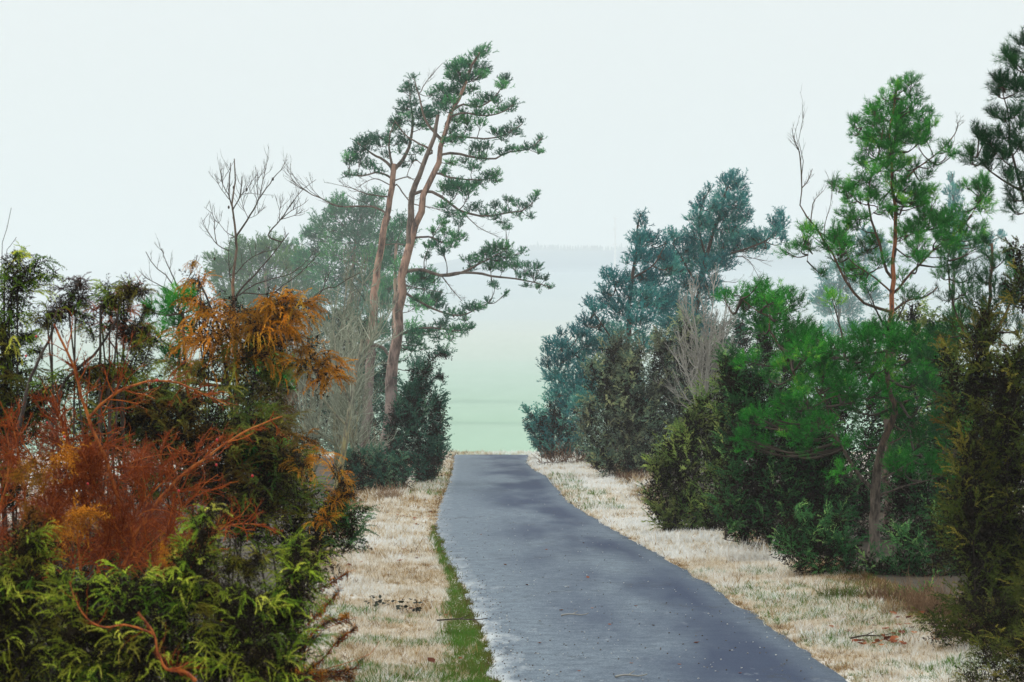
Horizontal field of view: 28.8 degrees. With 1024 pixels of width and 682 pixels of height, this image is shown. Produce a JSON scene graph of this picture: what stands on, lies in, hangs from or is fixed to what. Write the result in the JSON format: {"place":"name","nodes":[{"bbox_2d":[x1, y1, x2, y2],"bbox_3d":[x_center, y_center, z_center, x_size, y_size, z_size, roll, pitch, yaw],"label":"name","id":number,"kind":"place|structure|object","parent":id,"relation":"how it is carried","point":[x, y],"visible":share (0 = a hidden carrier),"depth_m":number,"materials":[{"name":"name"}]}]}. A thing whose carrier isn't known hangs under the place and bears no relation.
{"place":"outdoors","nodes":[
{"label":"outdoors","id":0,"kind":"place"},
{"bbox_2d":[0,320,1023,454],"bbox_3d":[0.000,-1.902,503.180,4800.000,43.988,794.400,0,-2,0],"label":"field","id":1,"kind":"structure","parent":0,"point":[492,370],"depth_m":404.21,"materials":[{"name":"green plant"}]},
{"bbox_2d":[200,226,324,382],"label":"background pine","id":2,"kind":"object","parent":1,"relation":"on","point":[220,265],"visible":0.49,"depth_m":268.99,"materials":[{"name":"green plant"}]},
{"bbox_2d":[289,185,393,343],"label":"background pine","id":3,"kind":"object","parent":1,"relation":"on","point":[358,235],"visible":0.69,"depth_m":229.08,"materials":[{"name":"green plant"}]},
{"bbox_2d":[365,209,447,416],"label":"background pine","id":4,"kind":"object","parent":1,"relation":"on","point":[392,257],"visible":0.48,"depth_m":170.16,"materials":[{"name":"green plant"}]},
{"bbox_2d":[806,224,896,368],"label":"background pine","id":5,"kind":"object","parent":1,"relation":"on","point":[848,303],"visible":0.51,"depth_m":329.39,"materials":[{"name":"green plant"}]},
{"bbox_2d":[941,171,1007,317],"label":"background pine","id":6,"kind":"object","parent":1,"relation":"on","point":[952,192],"visible":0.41,"depth_m":190.30,"materials":[{"name":"green plant"}]},
{"bbox_2d":[0,447,1023,681],"bbox_3d":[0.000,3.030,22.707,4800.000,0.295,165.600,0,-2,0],"label":"ground","id":7,"kind":"structure","parent":0,"point":[864,548],"depth_m":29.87,"materials":[{"name":"beige plant"}]},
{"bbox_2d":[1,210,15,475],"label":"bare shoot","id":8,"kind":"object","parent":7,"relation":"on","point":[8,247],"visible":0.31,"depth_m":15.53,"materials":[{"name":"brown plant"}]},
{"bbox_2d":[0,241,67,571],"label":"juniper","id":9,"kind":"object","parent":7,"relation":"on","point":[11,348],"visible":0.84,"depth_m":14.47,"materials":[{"name":"green plant"}]},
{"bbox_2d":[0,506,81,681],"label":"juniper","id":10,"kind":"object","parent":7,"relation":"on","point":[18,621],"visible":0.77,"depth_m":9.08,"materials":[{"name":"green plant"}]},
{"bbox_2d":[17,271,170,680],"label":"juniper","id":11,"kind":"object","parent":7,"relation":"on","point":[56,314],"visible":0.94,"depth_m":13.50,"materials":[{"name":"green plant"}]},
{"bbox_2d":[81,274,155,663],"bbox_3d":[-2.749,1.179,13.864,0.573,3.324,0.418,0,-2,0],"label":"juniper","id":12,"kind":"object","parent":7,"relation":"on","point":[121,327],"visible":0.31,"depth_m":13.88,"materials":[{"name":"green plant"}]},
{"bbox_2d":[61,580,206,681],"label":"rose cane","id":13,"kind":"object","parent":7,"relation":"on","point":[182,671],"visible":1,"depth_m":7.86,"materials":[{"name":"plant"}]},
{"bbox_2d":[0,309,287,585],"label":"rose bramble","id":14,"kind":"object","parent":7,"relation":"on","point":[123,523],"visible":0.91,"depth_m":11.47,"materials":[{"name":"orange plant"}]},
{"bbox_2d":[0,359,328,681],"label":"juniper","id":15,"kind":"object","parent":7,"relation":"on","point":[262,457],"visible":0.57,"depth_m":14.33,"materials":[{"name":"plant"}]},
{"bbox_2d":[139,236,198,388],"bbox_3d":[-4.666,-0.189,27.019,0.831,2.546,0.271,0,-2,0],"label":"bare shrub","id":16,"kind":"object","parent":7,"relation":"on","point":[141,272],"visible":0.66,"depth_m":27.05,"materials":[{"name":"brown plant"}]},
{"bbox_2d":[19,495,343,681],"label":"juniper","id":17,"kind":"object","parent":7,"relation":"on","point":[285,601],"visible":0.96,"depth_m":8.67,"materials":[{"name":"green plant"}]},
{"bbox_2d":[135,279,298,535],"bbox_3d":[-3.830,1.138,25.998,2.131,4.029,1.743,0,-2,0],"label":"young pine","id":18,"kind":"object","parent":7,"relation":"on","point":[170,297],"visible":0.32,"depth_m":25.96,"materials":[{"name":"green plant"}]},
{"bbox_2d":[148,255,358,681],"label":"juniper","id":19,"kind":"object","parent":7,"relation":"on","point":[257,333],"visible":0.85,"depth_m":16.92,"materials":[{"name":"orange plant"}]},
{"bbox_2d":[164,456,380,681],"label":"juniper","id":20,"kind":"object","parent":7,"relation":"on","point":[350,532],"visible":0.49,"depth_m":14.73,"materials":[{"name":"green plant"}]},
{"bbox_2d":[199,145,359,532],"bbox_3d":[-4.228,-0.011,36.000,2.948,7.142,0.550,0,-2,0],"label":"dead pine","id":21,"kind":"object","parent":7,"relation":"on","point":[236,246],"visible":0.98,"depth_m":36.09,"materials":[{"name":"grey wood"}]},
{"bbox_2d":[252,291,317,452],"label":"bare tree","id":22,"kind":"object","parent":7,"relation":"on","point":[290,399],"visible":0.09,"depth_m":63.84,"materials":[{"name":"brown plant"}]},
{"bbox_2d":[274,257,363,486],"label":"bare tree","id":23,"kind":"object","parent":7,"relation":"on","point":[312,401],"visible":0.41,"depth_m":59.72,"materials":[{"name":"grey plant"}]},
{"bbox_2d":[278,445,360,537],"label":"juniper","id":24,"kind":"object","parent":7,"relation":"on","point":[339,493],"visible":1,"depth_m":14.15,"materials":[{"name":"orange plant"}]},
{"bbox_2d":[240,291,406,457],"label":"bare tree","id":25,"kind":"object","parent":7,"relation":"on","point":[381,381],"visible":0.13,"depth_m":97.79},
{"bbox_2d":[286,569,375,681],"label":"bramble sprig","id":26,"kind":"object","parent":7,"relation":"on","point":[335,675],"visible":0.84,"depth_m":12.73,"materials":[{"name":"brown plant"}]},
{"bbox_2d":[320,570,357,583],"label":"weed clump","id":27,"kind":"object","parent":7,"relation":"on","point":[341,577],"visible":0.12,"depth_m":25.92,"materials":[{"name":"beige plant"}]},
{"bbox_2d":[278,282,406,489],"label":"bare tree","id":28,"kind":"object","parent":7,"relation":"on","point":[342,448],"visible":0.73,"depth_m":55.94,"materials":[{"name":"grey plant"}]},
{"bbox_2d":[298,243,391,471],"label":"bare tree","id":29,"kind":"object","parent":7,"relation":"on","point":[340,353],"visible":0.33,"depth_m":66.00,"materials":[{"name":"grey plant"}]},
{"bbox_2d":[314,308,398,488],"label":"bare tree","id":30,"kind":"object","parent":7,"relation":"on","point":[358,438],"visible":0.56,"depth_m":57.85,"materials":[{"name":"grey plant"}]},
{"bbox_2d":[282,72,456,455],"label":"scots pine","id":31,"kind":"object","parent":7,"relation":"on","point":[365,143],"visible":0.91,"depth_m":91.15,"materials":[{"name":"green plant"}]},
{"bbox_2d":[325,440,419,491],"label":"juniper","id":32,"kind":"object","parent":7,"relation":"on","point":[380,469],"visible":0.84,"depth_m":56.79,"materials":[{"name":"green plant"}]},
{"bbox_2d":[364,595,389,607],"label":"withered plant","id":33,"kind":"object","parent":7,"relation":"on","point":[379,601],"visible":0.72,"depth_m":23.19,"materials":[{"name":"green plant"}]},
{"bbox_2d":[361,424,402,475],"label":"weed clump","id":34,"kind":"object","parent":7,"relation":"on","point":[374,451],"visible":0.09,"depth_m":68.23,"materials":[{"name":"green plant"}]},
{"bbox_2d":[371,479,412,498],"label":"weed clump","id":35,"kind":"object","parent":7,"relation":"on","point":[393,492],"visible":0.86,"depth_m":51.43,"materials":[{"name":"beige plant"}]},
{"bbox_2d":[391,598,423,612],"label":"withered plant","id":36,"kind":"object","parent":7,"relation":"on","point":[417,609],"visible":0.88,"depth_m":22.65,"materials":[{"name":"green plant"}]},
{"bbox_2d":[378,343,457,482],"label":"juniper","id":37,"kind":"object","parent":7,"relation":"on","point":[433,445],"visible":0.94,"depth_m":62.81,"materials":[{"name":"green plant"}]},
{"bbox_2d":[378,41,555,460],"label":"scots pine","id":38,"kind":"object","parent":7,"relation":"on","point":[452,186],"visible":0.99,"depth_m":85.12,"materials":[{"name":"green plant"}]},
{"bbox_2d":[518,390,595,459],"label":"juniper","id":39,"kind":"object","parent":7,"relation":"on","point":[553,423],"visible":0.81,"depth_m":91.66,"materials":[{"name":"green plant"}]},
{"bbox_2d":[531,435,595,464],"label":"clump","id":40,"kind":"object","parent":7,"relation":"on","point":[564,457],"visible":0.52,"depth_m":83.83,"materials":[{"name":"beige plant"}]},
{"bbox_2d":[536,206,686,430],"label":"scots pine","id":41,"kind":"object","parent":7,"relation":"on","point":[660,302],"visible":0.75,"depth_m":78.47,"materials":[{"name":"green plant"}]},
{"bbox_2d":[612,466,648,479],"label":"weed clump","id":42,"kind":"object","parent":7,"relation":"on","point":[641,475],"visible":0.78,"depth_m":65.50,"materials":[{"name":"beige plant"}]},
{"bbox_2d":[257,467,1017,681],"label":"green grass","id":43,"kind":"structure","parent":7,"relation":"on","point":[465,633],"depth_m":20.51,"materials":[{"name":"plant"}]},
{"bbox_2d":[427,657,434,662],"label":"fallen leaf","id":44,"kind":"object","parent":43,"relation":"on","point":[429,659],"visible":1,"depth_m":18.02,"materials":[{"name":"brown plant"}]},
{"bbox_2d":[437,615,487,620],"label":"fallen twig","id":45,"kind":"object","parent":43,"relation":"on","point":[461,618],"visible":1,"depth_m":21.60,"materials":[{"name":"brown wood"}]},
{"bbox_2d":[850,631,890,638],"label":"fallen twig","id":46,"kind":"object","parent":43,"relation":"on","point":[867,635],"visible":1,"depth_m":19.71,"materials":[{"name":"brown wood"}]},
{"bbox_2d":[567,303,727,477],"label":"juniper","id":47,"kind":"object","parent":7,"relation":"on","point":[631,443],"visible":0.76,"depth_m":67.74,"materials":[{"name":"green plant"}]},
{"bbox_2d":[636,352,751,531],"bbox_3d":[3.469,1.962,37.415,2.273,3.601,1.583,0,-2,0],"label":"juniper","id":48,"kind":"object","parent":7,"relation":"on","point":[667,517],"visible":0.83,"depth_m":37.34,"materials":[{"name":"green plant"}]},
{"bbox_2d":[650,264,747,474],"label":"bare tree","id":49,"kind":"object","parent":7,"relation":"on","point":[708,349],"visible":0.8,"depth_m":65.98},
{"bbox_2d":[651,168,791,354],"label":"scots pine","id":50,"kind":"object","parent":7,"relation":"on","point":[728,241],"visible":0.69,"depth_m":86.63,"materials":[{"name":"green plant"}]},
{"bbox_2d":[673,294,779,469],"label":"juniper","id":51,"kind":"object","parent":7,"relation":"on","point":[738,330],"visible":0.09,"depth_m":72.03,"materials":[{"name":"green plant"}]},
{"bbox_2d":[721,539,779,562],"bbox_3d":[3.639,3.197,30.535,0.906,0.450,1.076,0,-2,0],"label":"weed clump","id":52,"kind":"object","parent":7,"relation":"on","point":[753,555],"visible":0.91,"depth_m":30.43,"materials":[{"name":"beige plant"}]},
{"bbox_2d":[702,340,867,547],"bbox_3d":[4.626,1.779,33.470,2.771,3.656,1.474,0,-2,13],"label":"juniper","id":53,"kind":"object","parent":7,"relation":"on","point":[754,515],"visible":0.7,"depth_m":33.37,"materials":[{"name":"green plant"}]},
{"bbox_2d":[749,302,850,497],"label":"juniper","id":54,"kind":"object","parent":7,"relation":"on","point":[768,348],"visible":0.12,"depth_m":45.01,"materials":[{"name":"green plant"}]},
{"bbox_2d":[810,574,868,598],"bbox_3d":[3.919,2.989,23.967,0.695,0.309,0.662,0,-2,0],"label":"weed clump","id":55,"kind":"object","parent":7,"relation":"on","point":[845,591],"visible":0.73,"depth_m":23.90,"materials":[{"name":"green plant"}]},
{"bbox_2d":[711,272,973,552],"bbox_3d":[5.454,1.168,32.004,4.337,4.553,3.530,0,-2,0],"label":"scots pine","id":56,"kind":"object","parent":7,"relation":"on","point":[772,303],"visible":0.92,"depth_m":31.75,"materials":[{"name":"green plant"}]},
{"bbox_2d":[768,492,970,576],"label":"juniper","id":57,"kind":"object","parent":7,"relation":"on","point":[846,552],"visible":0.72,"depth_m":27.29,"materials":[{"name":"green plant"}]},
{"bbox_2d":[775,424,974,541],"bbox_3d":[6.502,2.604,34.342,4.035,2.592,2.014,0,-2,0],"label":"juniper","id":58,"kind":"object","parent":7,"relation":"on","point":[914,509],"visible":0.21,"depth_m":34.27,"materials":[{"name":"green plant"}]},
{"bbox_2d":[771,71,999,527],"bbox_3d":[7.145,-0.781,38.030,4.339,8.830,2.844,0,-2,0],"label":"scots pine","id":59,"kind":"object","parent":7,"relation":"on","point":[938,224],"visible":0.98,"depth_m":37.87,"materials":[{"name":"green plant"}]},
{"bbox_2d":[866,589,910,614],"bbox_3d":[4.171,2.881,21.946,0.487,0.355,0.399,0,-2,0],"label":"weed clump","id":60,"kind":"object","parent":7,"relation":"on","point":[889,607],"visible":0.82,"depth_m":21.94,"materials":[{"name":"beige plant"}]},
{"bbox_2d":[859,574,933,602],"bbox_3d":[4.561,2.930,23.578,0.890,0.387,0.948,0,-2,0],"label":"weed clump","id":61,"kind":"object","parent":7,"relation":"on","point":[884,592],"visible":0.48,"depth_m":23.54,"materials":[{"name":"brown plant"}]},
{"bbox_2d":[863,288,966,502],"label":"juniper","id":62,"kind":"object","parent":7,"relation":"on","point":[915,311],"visible":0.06,"depth_m":45.92,"materials":[{"name":"green plant"}]},
{"bbox_2d":[869,558,963,614],"bbox_3d":[4.565,2.737,22.207,1.232,0.740,1.212,0,-2,0],"label":"weed clump","id":63,"kind":"object","parent":7,"relation":"on","point":[929,599],"visible":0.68,"depth_m":22.10,"materials":[{"name":"brown plant"}]},
{"bbox_2d":[813,371,1021,510],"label":"juniper","id":64,"kind":"object","parent":7,"relation":"on","point":[874,421],"visible":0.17,"depth_m":42.83,"materials":[{"name":"green plant"}]},
{"bbox_2d":[898,578,939,595],"bbox_3d":[4.922,3.130,24.115,0.706,0.544,0.386,0,-2,0],"label":"juniper seedling","id":65,"kind":"object","parent":7,"relation":"on","point":[922,587],"visible":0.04,"depth_m":24.11,"materials":[{"name":"green plant"}]},
{"bbox_2d":[925,587,990,639],"bbox_3d":[4.517,2.700,19.693,0.926,0.523,0.826,0,-2,0],"label":"weed clump","id":66,"kind":"object","parent":7,"relation":"on","point":[960,624],"visible":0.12,"depth_m":19.69,"materials":[{"name":"plant"}]},
{"bbox_2d":[908,229,1023,443],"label":"scots pine","id":67,"kind":"object","parent":7,"relation":"on","point":[991,260],"visible":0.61,"depth_m":26.99,"materials":[{"name":"green plant"}]},
{"bbox_2d":[908,560,1023,650],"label":"juniper","id":68,"kind":"object","parent":7,"relation":"on","point":[992,622],"visible":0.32,"depth_m":18.60,"materials":[{"name":"green plant"}]},
{"bbox_2d":[925,235,1023,619],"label":"juniper","id":69,"kind":"object","parent":7,"relation":"on","point":[996,523],"visible":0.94,"depth_m":20.77,"materials":[{"name":"green plant"}]},
{"bbox_2d":[948,598,1023,681],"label":"juniper","id":70,"kind":"object","parent":7,"relation":"on","point":[1012,666],"visible":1,"depth_m":16.06,"materials":[{"name":"green plant"}]},
{"bbox_2d":[955,25,1023,222],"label":"scots pine","id":71,"kind":"object","parent":7,"relation":"on","point":[1010,58],"visible":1,"depth_m":22.03,"materials":[{"name":"green plant"}]},
{"bbox_2d":[0,0,1023,319],"label":"sky","id":72,"kind":"structure","parent":0,"point":[116,116],"materials":[{"name":"white"}]},
{"bbox_2d":[5,250,1023,329],"bbox_3d":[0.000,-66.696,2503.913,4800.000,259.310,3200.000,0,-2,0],"label":"hill","id":73,"kind":"structure","parent":0,"point":[573,276],"depth_m":1447.33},
{"bbox_2d":[613,217,616,266],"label":"radio mast","id":74,"kind":"object","parent":73,"relation":"on","point":[615,229],"visible":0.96,"depth_m":2404.69,"materials":[{"name":"white metal"}]},
{"bbox_2d":[477,241,1023,254],"bbox_3d":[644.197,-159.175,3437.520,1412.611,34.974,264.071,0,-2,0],"label":"distant wood","id":75,"kind":"object","parent":73,"relation":"on","point":[594,247],"visible":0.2,"depth_m":3369.68,"materials":[{"name":"plant"}]},
{"bbox_2d":[435,455,846,681],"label":"road","id":76,"kind":"structure","parent":0,"point":[514,490],"depth_m":24.10,"materials":[{"name":"grey asphalt"}]},
{"bbox_2d":[561,611,587,615],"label":"fallen twig","id":77,"kind":"object","parent":76,"relation":"on","point":[572,614],"visible":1,"depth_m":22.28,"materials":[{"name":"grey wood"}]},
{"bbox_2d":[436,491,812,681],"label":"grit","id":78,"kind":"object","parent":76,"relation":"on","point":[561,616],"visible":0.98,"depth_m":20.60,"materials":[{"name":"grey gravel"}]},
{"bbox_2d":[615,671,646,677],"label":"fallen twig","id":79,"kind":"object","parent":76,"relation":"on","point":[629,674],"visible":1,"depth_m":17.14,"materials":[{"name":"grey wood"}]}
]}

